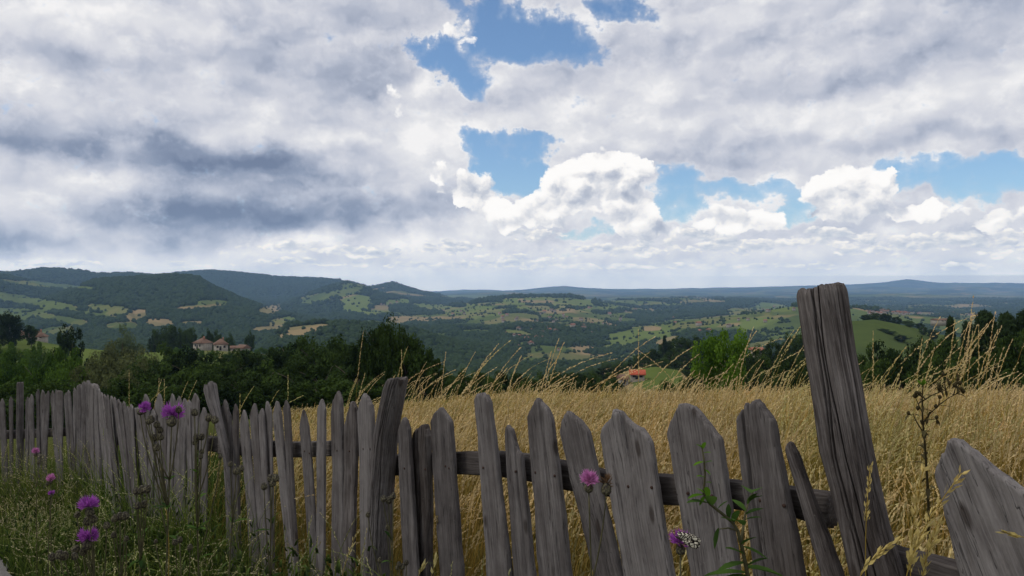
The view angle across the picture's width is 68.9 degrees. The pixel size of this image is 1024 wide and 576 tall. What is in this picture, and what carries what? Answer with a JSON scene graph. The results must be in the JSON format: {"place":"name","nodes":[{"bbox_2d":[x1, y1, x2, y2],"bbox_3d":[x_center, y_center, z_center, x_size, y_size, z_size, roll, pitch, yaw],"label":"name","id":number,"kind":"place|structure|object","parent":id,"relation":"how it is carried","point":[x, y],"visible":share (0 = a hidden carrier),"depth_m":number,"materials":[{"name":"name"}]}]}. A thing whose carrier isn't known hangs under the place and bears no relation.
{"place":"outdoors","nodes":[
{"label":"outdoors","id":0,"kind":"place"},
{"bbox_2d":[0,421,579,575],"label":"meadow grass","id":1,"kind":"structure","parent":0,"point":[18,525],"depth_m":5.20,"materials":[{"name":"green plant"}]},
{"bbox_2d":[0,267,1023,575],"bbox_3d":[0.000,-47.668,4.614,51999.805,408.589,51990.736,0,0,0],"label":"ground","id":2,"kind":"structure","parent":0,"point":[866,333],"depth_m":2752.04,"materials":[{"name":"green plant"}]},
{"bbox_2d":[0,351,23,375],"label":"bush","id":3,"kind":"object","parent":2,"relation":"on","point":[10,362],"visible":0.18,"depth_m":119.45,"materials":[{"name":"green plant"}]},
{"bbox_2d":[0,311,25,347],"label":"broadleaf tree","id":4,"kind":"object","parent":2,"relation":"on","point":[8,325],"visible":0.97,"depth_m":316.76,"materials":[{"name":"green plant"}]},
{"bbox_2d":[0,363,25,389],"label":"bush","id":5,"kind":"object","parent":2,"relation":"on","point":[8,377],"visible":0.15,"depth_m":83.86,"materials":[{"name":"green plant"}]},
{"bbox_2d":[0,342,31,367],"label":"bush","id":6,"kind":"object","parent":2,"relation":"on","point":[12,349],"visible":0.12,"depth_m":188.80,"materials":[{"name":"green plant"}]},
{"bbox_2d":[0,381,35,429],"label":"broadleaf tree","id":7,"kind":"object","parent":2,"relation":"on","point":[11,389],"visible":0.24,"depth_m":60.00,"materials":[{"name":"green plant"}]},
{"bbox_2d":[8,382,51,428],"bbox_3d":[-39.614,10.800,61.907,4.931,6.073,6.448,0,0,8],"label":"broadleaf tree","id":8,"kind":"object","parent":2,"relation":"on","point":[36,387],"visible":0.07,"depth_m":61.33,"materials":[{"name":"green plant"}]},
{"bbox_2d":[24,325,39,346],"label":"broadleaf tree","id":9,"kind":"object","parent":2,"relation":"on","point":[32,331],"visible":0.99,"depth_m":329.21,"materials":[{"name":"green plant"}]},
{"bbox_2d":[24,341,52,382],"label":"bush","id":10,"kind":"object","parent":2,"relation":"on","point":[37,358],"visible":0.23,"depth_m":183.76,"materials":[{"name":"green plant"}]},
{"bbox_2d":[22,355,62,393],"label":"bush","id":11,"kind":"object","parent":2,"relation":"on","point":[37,377],"visible":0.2,"depth_m":81.34,"materials":[{"name":"green plant"}]},
{"bbox_2d":[42,346,85,388],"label":"bush","id":12,"kind":"object","parent":2,"relation":"on","point":[58,355],"visible":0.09,"depth_m":88.24,"materials":[{"name":"green plant"}]},
{"bbox_2d":[34,379,94,427],"bbox_3d":[-37.268,10.532,61.748,6.448,6.167,4.931,0,0,2],"label":"broadleaf tree","id":13,"kind":"object","parent":2,"relation":"on","point":[50,385],"visible":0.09,"depth_m":60.88,"materials":[{"name":"green plant"}]},
{"bbox_2d":[44,356,93,392],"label":"bush","id":14,"kind":"object","parent":2,"relation":"on","point":[61,372],"visible":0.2,"depth_m":79.46,"materials":[{"name":"green plant"}]},
{"bbox_2d":[50,323,88,369],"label":"round tree","id":15,"kind":"object","parent":2,"relation":"on","point":[66,342],"visible":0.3,"depth_m":189.65,"materials":[{"name":"green plant"}]},
{"bbox_2d":[48,525,99,575],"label":"knapweed plant","id":16,"kind":"object","parent":2,"relation":"on","point":[60,555],"visible":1,"depth_m":1.98,"materials":[{"name":"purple plant"}]},
{"bbox_2d":[67,364,102,387],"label":"bush","id":17,"kind":"object","parent":2,"relation":"on","point":[91,378],"visible":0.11,"depth_m":79.66,"materials":[{"name":"green plant"}]},
{"bbox_2d":[74,494,110,575],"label":"knapweed plant","id":18,"kind":"object","parent":2,"relation":"on","point":[90,518],"visible":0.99,"depth_m":1.99,"materials":[{"name":"purple plant"}]},
{"bbox_2d":[85,349,106,382],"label":"bush","id":19,"kind":"object","parent":2,"relation":"on","point":[91,362],"visible":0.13,"depth_m":104.75,"materials":[{"name":"green plant"}]},
{"bbox_2d":[97,339,122,369],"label":"bush","id":20,"kind":"object","parent":2,"relation":"on","point":[106,352],"visible":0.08,"depth_m":139.68,"materials":[{"name":"green plant"}]},
{"bbox_2d":[94,353,138,389],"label":"bush","id":21,"kind":"object","parent":2,"relation":"on","point":[111,365],"visible":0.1,"depth_m":95.19,"materials":[{"name":"green plant"}]},
{"bbox_2d":[110,511,133,575],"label":"knapweed plant","id":22,"kind":"object","parent":2,"relation":"on","point":[120,516],"visible":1,"depth_m":2.12,"materials":[{"name":"green plant"}]},
{"bbox_2d":[102,370,141,394],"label":"bush","id":23,"kind":"object","parent":2,"relation":"on","point":[127,375],"visible":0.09,"depth_m":73.92,"materials":[{"name":"green plant"}]},
{"bbox_2d":[101,324,143,362],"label":"willow tree","id":24,"kind":"object","parent":2,"relation":"on","point":[122,343],"visible":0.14,"depth_m":204.75,"materials":[{"name":"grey plant"}]},
{"bbox_2d":[104,377,143,404],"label":"broadleaf tree","id":25,"kind":"object","parent":2,"relation":"on","point":[120,386],"visible":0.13,"depth_m":61.90,"materials":[{"name":"green plant"}]},
{"bbox_2d":[115,346,151,372],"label":"bush","id":26,"kind":"object","parent":2,"relation":"on","point":[124,349],"visible":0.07,"depth_m":129.29,"materials":[{"name":"green plant"}]},
{"bbox_2d":[118,365,156,393],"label":"broadleaf tree","id":27,"kind":"object","parent":2,"relation":"on","point":[141,378],"visible":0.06,"depth_m":84.18,"materials":[{"name":"green plant"}]},
{"bbox_2d":[128,484,151,575],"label":"knapweed plant","id":28,"kind":"object","parent":2,"relation":"on","point":[142,490],"visible":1,"depth_m":2.08,"materials":[{"name":"green plant"}]},
{"bbox_2d":[121,381,173,414],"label":"broadleaf tree","id":29,"kind":"object","parent":2,"relation":"on","point":[134,394],"visible":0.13,"depth_m":59.65,"materials":[{"name":"green plant"}]},
{"bbox_2d":[148,326,167,351],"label":"broadleaf tree","id":30,"kind":"object","parent":2,"relation":"on","point":[158,337],"visible":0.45,"depth_m":430.12,"materials":[{"name":"green plant"}]},
{"bbox_2d":[136,401,185,575],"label":"knapweed plant","id":31,"kind":"object","parent":2,"relation":"on","point":[173,412],"visible":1,"depth_m":2.01,"materials":[{"name":"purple plant"}]},
{"bbox_2d":[132,341,189,378],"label":"broadleaf tree","id":32,"kind":"object","parent":2,"relation":"on","point":[168,352],"visible":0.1,"depth_m":118.53,"materials":[{"name":"green plant"}]},
{"bbox_2d":[139,361,185,392],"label":"broadleaf tree","id":33,"kind":"object","parent":2,"relation":"on","point":[172,379],"visible":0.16,"depth_m":84.79,"materials":[{"name":"green plant"}]},
{"bbox_2d":[154,536,192,575],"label":"knapweed plant","id":34,"kind":"object","parent":2,"relation":"on","point":[179,541],"visible":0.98,"depth_m":2.33,"materials":[{"name":"green plant"}]},
{"bbox_2d":[164,325,183,349],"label":"broadleaf tree","id":35,"kind":"object","parent":2,"relation":"on","point":[172,333],"visible":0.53,"depth_m":428.83,"materials":[{"name":"green plant"}]},
{"bbox_2d":[142,380,219,417],"bbox_3d":[-25.192,9.561,58.271,5.385,4.787,6.061,0,0,11],"label":"broadleaf tree","id":36,"kind":"object","parent":2,"relation":"on","point":[188,387],"visible":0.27,"depth_m":57.35,"materials":[{"name":"green plant"}]},
{"bbox_2d":[177,327,196,351],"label":"broadleaf tree","id":37,"kind":"object","parent":2,"relation":"on","point":[189,334],"visible":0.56,"depth_m":430.38,"materials":[{"name":"green plant"}]},
{"bbox_2d":[162,344,213,375],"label":"broadleaf tree","id":38,"kind":"object","parent":2,"relation":"on","point":[187,360],"visible":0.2,"depth_m":117.74,"materials":[{"name":"green plant"}]},
{"bbox_2d":[171,360,222,396],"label":"broadleaf tree","id":39,"kind":"object","parent":2,"relation":"on","point":[198,372],"visible":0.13,"depth_m":83.80,"materials":[{"name":"green plant"}]},
{"bbox_2d":[184,408,221,575],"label":"knapweed plant","id":40,"kind":"object","parent":2,"relation":"on","point":[209,417],"visible":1,"depth_m":2.03,"materials":[{"name":"green plant"}]},
{"bbox_2d":[193,336,212,350],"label":"farmhouse","id":41,"kind":"object","parent":2,"relation":"on","point":[203,343],"visible":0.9,"depth_m":378.15,"materials":[{"name":"paint"}]},
{"bbox_2d":[200,351,243,378],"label":"broadleaf tree","id":42,"kind":"object","parent":2,"relation":"on","point":[222,359],"visible":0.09,"depth_m":111.30,"materials":[{"name":"green plant"}]},
{"bbox_2d":[199,380,248,419],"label":"broadleaf tree","id":43,"kind":"object","parent":2,"relation":"on","point":[222,388],"visible":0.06,"depth_m":59.83,"materials":[{"name":"green plant"}]},
{"bbox_2d":[228,461,248,575],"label":"knapweed plant","id":44,"kind":"object","parent":2,"relation":"on","point":[238,469],"visible":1,"depth_m":2.07,"materials":[{"name":"green plant"}]},
{"bbox_2d":[225,348,261,374],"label":"broadleaf tree","id":45,"kind":"object","parent":2,"relation":"on","point":[240,359],"visible":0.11,"depth_m":121.63,"materials":[{"name":"green plant"}]},
{"bbox_2d":[219,379,291,419],"bbox_3d":[-20.139,9.429,57.876,6.061,4.498,5.385,0,0,-31],"label":"broadleaf tree","id":46,"kind":"object","parent":2,"relation":"on","point":[263,389],"visible":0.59,"depth_m":57.14,"materials":[{"name":"green plant"}]},
{"bbox_2d":[233,358,293,402],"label":"broadleaf tree","id":47,"kind":"object","parent":2,"relation":"on","point":[271,373],"visible":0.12,"depth_m":82.15,"materials":[{"name":"green plant"}]},
{"bbox_2d":[241,345,290,370],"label":"broadleaf tree","id":48,"kind":"object","parent":2,"relation":"on","point":[260,356],"visible":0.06,"depth_m":124.20,"materials":[{"name":"green plant"}]},
{"bbox_2d":[254,473,283,575],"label":"knapweed plant","id":49,"kind":"object","parent":2,"relation":"on","point":[273,479],"visible":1,"depth_m":2.02,"materials":[{"name":"green plant"}]},
{"bbox_2d":[260,342,311,376],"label":"broadleaf tree","id":50,"kind":"object","parent":2,"relation":"on","point":[277,358],"visible":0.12,"depth_m":116.23,"materials":[{"name":"green plant"}]},
{"bbox_2d":[256,378,328,414],"bbox_3d":[-18.010,9.608,59.813,5.570,4.615,6.270,0,0,45],"label":"broadleaf tree","id":51,"kind":"object","parent":2,"relation":"on","point":[292,386],"visible":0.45,"depth_m":59.06,"materials":[{"name":"green plant"}]},
{"bbox_2d":[272,353,328,394],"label":"broadleaf tree","id":52,"kind":"object","parent":2,"relation":"on","point":[293,368],"visible":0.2,"depth_m":79.29,"materials":[{"name":"green plant"}]},
{"bbox_2d":[288,334,337,368],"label":"broadleaf tree","id":53,"kind":"object","parent":2,"relation":"on","point":[303,351],"visible":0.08,"depth_m":110.80,"materials":[{"name":"green plant"}]},
{"bbox_2d":[290,375,350,412],"bbox_3d":[-14.595,9.439,59.772,6.064,4.686,5.844,0,0,-40],"label":"broadleaf tree","id":54,"kind":"object","parent":2,"relation":"on","point":[325,391],"visible":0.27,"depth_m":59.16,"materials":[{"name":"green plant"}]},
{"bbox_2d":[298,351,347,401],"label":"broadleaf tree","id":55,"kind":"object","parent":2,"relation":"on","point":[315,368],"visible":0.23,"depth_m":79.18,"materials":[{"name":"green plant"}]},
{"bbox_2d":[308,334,357,375],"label":"broadleaf tree","id":56,"kind":"object","parent":2,"relation":"on","point":[339,346],"visible":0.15,"depth_m":102.75,"materials":[{"name":"green plant"}]},
{"bbox_2d":[327,340,359,369],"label":"broadleaf tree","id":57,"kind":"object","parent":2,"relation":"on","point":[337,359],"visible":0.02,"depth_m":97.28,"materials":[{"name":"green plant"}]},
{"bbox_2d":[325,356,378,402],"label":"broadleaf tree","id":58,"kind":"object","parent":2,"relation":"on","point":[350,372],"visible":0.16,"depth_m":74.83,"materials":[{"name":"green plant"}]},
{"bbox_2d":[330,377,383,410],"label":"broadleaf tree","id":59,"kind":"object","parent":2,"relation":"on","point":[348,391],"visible":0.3,"depth_m":57.68,"materials":[{"name":"green plant"}]},
{"bbox_2d":[365,492,395,575],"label":"knapweed plant","id":60,"kind":"object","parent":2,"relation":"on","point":[388,500],"visible":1,"depth_m":2.10,"materials":[{"name":"green plant"}]},
{"bbox_2d":[356,311,412,398],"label":"broadleaf tree","id":61,"kind":"object","parent":2,"relation":"on","point":[374,356],"visible":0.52,"depth_m":72.84,"materials":[{"name":"green plant"}]},
{"bbox_2d":[387,332,434,395],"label":"broadleaf tree","id":62,"kind":"object","parent":2,"relation":"on","point":[417,362],"visible":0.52,"depth_m":72.27,"materials":[{"name":"green plant"}]},
{"bbox_2d":[413,373,441,407],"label":"broadleaf tree","id":63,"kind":"object","parent":2,"relation":"on","point":[428,390],"visible":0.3,"depth_m":71.90,"materials":[{"name":"green plant"}]},
{"bbox_2d":[435,365,461,401],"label":"broadleaf tree","id":64,"kind":"object","parent":2,"relation":"on","point":[440,373],"visible":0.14,"depth_m":89.61,"materials":[{"name":"green plant"}]},
{"bbox_2d":[443,376,475,403],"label":"broadleaf tree","id":65,"kind":"object","parent":2,"relation":"on","point":[467,379],"visible":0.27,"depth_m":65.77,"materials":[{"name":"green plant"}]},
{"bbox_2d":[475,377,505,399],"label":"broadleaf tree","id":66,"kind":"object","parent":2,"relation":"on","point":[495,386],"visible":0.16,"depth_m":65.64,"materials":[{"name":"green plant"}]},
{"bbox_2d":[0,282,1023,575],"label":"picket fence","id":67,"kind":"object","parent":2,"relation":"on","point":[982,506],"visible":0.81,"depth_m":2.36,"materials":[{"name":"grey wood"}]},
{"bbox_2d":[509,378,544,397],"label":"broadleaf tree","id":68,"kind":"object","parent":2,"relation":"on","point":[533,382],"visible":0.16,"depth_m":65.73,"materials":[{"name":"green plant"}]},
{"bbox_2d":[129,295,1023,575],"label":"golden grass","id":69,"kind":"structure","parent":2,"relation":"on","point":[991,425],"depth_m":5.00,"materials":[{"name":"yellow plant"}]},
{"bbox_2d":[578,373,605,396],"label":"broadleaf tree","id":70,"kind":"object","parent":2,"relation":"on","point":[590,384],"visible":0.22,"depth_m":99.55,"materials":[{"name":"green plant"}]},
{"bbox_2d":[579,469,612,575],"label":"knapweed plant","id":71,"kind":"object","parent":2,"relation":"on","point":[588,478],"visible":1,"depth_m":1.60,"materials":[{"name":"pink plant"}]},
{"bbox_2d":[668,528,689,575],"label":"knapweed plant","id":72,"kind":"object","parent":2,"relation":"on","point":[680,549],"visible":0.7,"depth_m":1.41,"materials":[{"name":"purple plant"}]},
{"bbox_2d":[671,531,700,548],"bbox_3d":[0.323,0.468,1.388,0.054,0.032,0.010,0,0,0],"label":"butterfly","id":73,"kind":"object","parent":72,"relation":"attached to","point":[691,540],"visible":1,"depth_m":1.39},
{"bbox_2d":[689,326,750,394],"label":"broadleaf tree","id":74,"kind":"object","parent":2,"relation":"on","point":[715,351],"visible":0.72,"depth_m":77.16,"materials":[{"name":"green plant"}]},
{"bbox_2d":[687,442,781,575],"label":"leafy plant","id":75,"kind":"object","parent":2,"relation":"on","point":[711,501],"visible":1,"depth_m":1.42,"materials":[{"name":"green plant"}]},
{"bbox_2d":[741,365,760,393],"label":"broadleaf tree","id":76,"kind":"object","parent":2,"relation":"on","point":[754,380],"visible":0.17,"depth_m":99.38,"materials":[{"name":"green plant"}]},
{"bbox_2d":[748,357,781,387],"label":"broadleaf tree","id":77,"kind":"object","parent":2,"relation":"on","point":[765,366],"visible":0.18,"depth_m":128.96,"materials":[{"name":"green plant"}]},
{"bbox_2d":[757,365,788,393],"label":"broadleaf tree","id":78,"kind":"object","parent":2,"relation":"on","point":[780,370],"visible":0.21,"depth_m":94.75,"materials":[{"name":"green plant"}]},
{"bbox_2d":[761,339,787,370],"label":"broadleaf tree","id":79,"kind":"object","parent":2,"relation":"on","point":[768,350],"visible":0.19,"depth_m":199.79,"materials":[{"name":"green plant"}]},
{"bbox_2d":[774,332,801,357],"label":"broadleaf tree","id":80,"kind":"object","parent":2,"relation":"on","point":[794,349],"visible":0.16,"depth_m":238.13,"materials":[{"name":"green plant"}]},
{"bbox_2d":[773,351,803,387],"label":"broadleaf tree","id":81,"kind":"object","parent":2,"relation":"on","point":[783,363],"visible":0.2,"depth_m":139.59,"materials":[{"name":"green plant"}]},
{"bbox_2d":[782,365,809,394],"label":"broadleaf tree","id":82,"kind":"object","parent":2,"relation":"on","point":[796,379],"visible":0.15,"depth_m":94.33,"materials":[{"name":"green plant"}]},
{"bbox_2d":[784,348,807,378],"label":"broadleaf tree","id":83,"kind":"object","parent":2,"relation":"on","point":[797,361],"visible":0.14,"depth_m":139.19,"materials":[{"name":"green plant"}]},
{"bbox_2d":[863,462,872,575],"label":"grass stalk","id":84,"kind":"object","parent":2,"relation":"on","point":[868,490],"depth_m":1.35,"materials":[{"name":"yellow plant"}]},
{"bbox_2d":[860,358,891,394],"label":"broadleaf tree","id":85,"kind":"object","parent":2,"relation":"on","point":[877,367],"visible":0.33,"depth_m":73.40,"materials":[{"name":"green plant"}]},
{"bbox_2d":[860,536,905,575],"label":"grass stalk","id":86,"kind":"object","parent":2,"relation":"on","point":[881,552],"depth_m":1.25,"materials":[{"name":"yellow plant"}]},
{"bbox_2d":[867,339,899,374],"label":"broadleaf tree","id":87,"kind":"object","parent":2,"relation":"on","point":[876,349],"visible":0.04,"depth_m":96.19,"materials":[{"name":"green plant"}]},
{"bbox_2d":[872,358,911,396],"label":"broadleaf tree","id":88,"kind":"object","parent":2,"relation":"on","point":[905,365],"visible":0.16,"depth_m":71.53,"materials":[{"name":"green plant"}]},
{"bbox_2d":[888,343,918,392],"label":"broadleaf tree","id":89,"kind":"object","parent":2,"relation":"on","point":[893,356],"visible":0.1,"depth_m":92.02,"materials":[{"name":"green plant"}]},
{"bbox_2d":[906,464,931,575],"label":"grass stalk","id":90,"kind":"object","parent":2,"relation":"on","point":[915,500],"depth_m":1.30,"materials":[{"name":"yellow plant"}]},
{"bbox_2d":[904,335,939,390],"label":"broadleaf tree","id":91,"kind":"object","parent":2,"relation":"on","point":[914,358],"visible":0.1,"depth_m":90.24,"materials":[{"name":"green plant"}]},
{"bbox_2d":[904,355,947,393],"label":"broadleaf tree","id":92,"kind":"object","parent":2,"relation":"on","point":[935,360],"visible":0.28,"depth_m":69.58,"materials":[{"name":"green plant"}]},
{"bbox_2d":[918,516,944,575],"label":"grass stalk","id":93,"kind":"object","parent":2,"relation":"on","point":[928,546],"depth_m":1.30,"materials":[{"name":"yellow plant"}]},
{"bbox_2d":[920,335,946,388],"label":"broadleaf tree","id":94,"kind":"object","parent":2,"relation":"on","point":[927,355],"visible":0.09,"depth_m":86.02,"materials":[{"name":"green plant"}]},
{"bbox_2d":[905,372,965,551],"bbox_3d":[1.534,0.919,2.696,0.222,1.232,0.121,0,0,0],"label":"dry weed","id":95,"kind":"object","parent":2,"relation":"on","point":[939,387],"visible":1,"depth_m":2.70,"materials":[{"name":"brown plant"}]},
{"bbox_2d":[906,466,969,575],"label":"grass stalk","id":96,"kind":"object","parent":2,"relation":"on","point":[917,541],"depth_m":1.28,"materials":[{"name":"yellow plant"}]},
{"bbox_2d":[943,314,955,363],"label":"pine tree","id":97,"kind":"object","parent":2,"relation":"on","point":[949,325],"visible":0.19,"depth_m":81.81,"materials":[{"name":"green plant"}]},
{"bbox_2d":[934,337,972,389],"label":"broadleaf tree","id":98,"kind":"object","parent":2,"relation":"on","point":[946,349],"visible":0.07,"depth_m":71.79,"materials":[{"name":"green plant"}]},
{"bbox_2d":[936,351,980,400],"bbox_3d":[35.862,9.124,60.291,4.198,8.245,4.046,0,0,-5],"label":"broadleaf tree","id":99,"kind":"object","parent":2,"relation":"on","point":[971,369],"visible":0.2,"depth_m":59.66,"materials":[{"name":"green plant"}]},
{"bbox_2d":[958,321,974,351],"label":"pine tree","id":100,"kind":"object","parent":2,"relation":"on","point":[964,327],"visible":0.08,"depth_m":75.83,"materials":[{"name":"green plant"}]},
{"bbox_2d":[949,333,994,395],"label":"broadleaf tree","id":101,"kind":"object","parent":2,"relation":"on","point":[983,354],"visible":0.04,"depth_m":65.88,"materials":[{"name":"green plant"}]},
{"bbox_2d":[966,308,996,356],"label":"tree","id":102,"kind":"object","parent":2,"relation":"on","point":[983,318],"visible":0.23,"depth_m":71.58,"materials":[{"name":"green plant"}]},
{"bbox_2d":[965,353,1017,396],"bbox_3d":[35.790,8.742,55.905,3.901,7.822,3.948,0,0,-3],"label":"broadleaf tree","id":103,"kind":"object","parent":2,"relation":"on","point":[985,378],"visible":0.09,"depth_m":55.90,"materials":[{"name":"green plant"}]},
{"bbox_2d":[976,331,1023,390],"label":"broadleaf tree","id":104,"kind":"object","parent":2,"relation":"on","point":[1005,343],"visible":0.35,"depth_m":63.23,"materials":[{"name":"green plant"}]},
{"bbox_2d":[991,310,1019,351],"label":"tree","id":105,"kind":"object","parent":2,"relation":"on","point":[1006,320],"visible":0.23,"depth_m":69.63,"materials":[{"name":"green plant"}]},
{"bbox_2d":[0,0,1023,290],"label":"sky","id":106,"kind":"structure","parent":0,"point":[429,145],"materials":[{"name":"white"}]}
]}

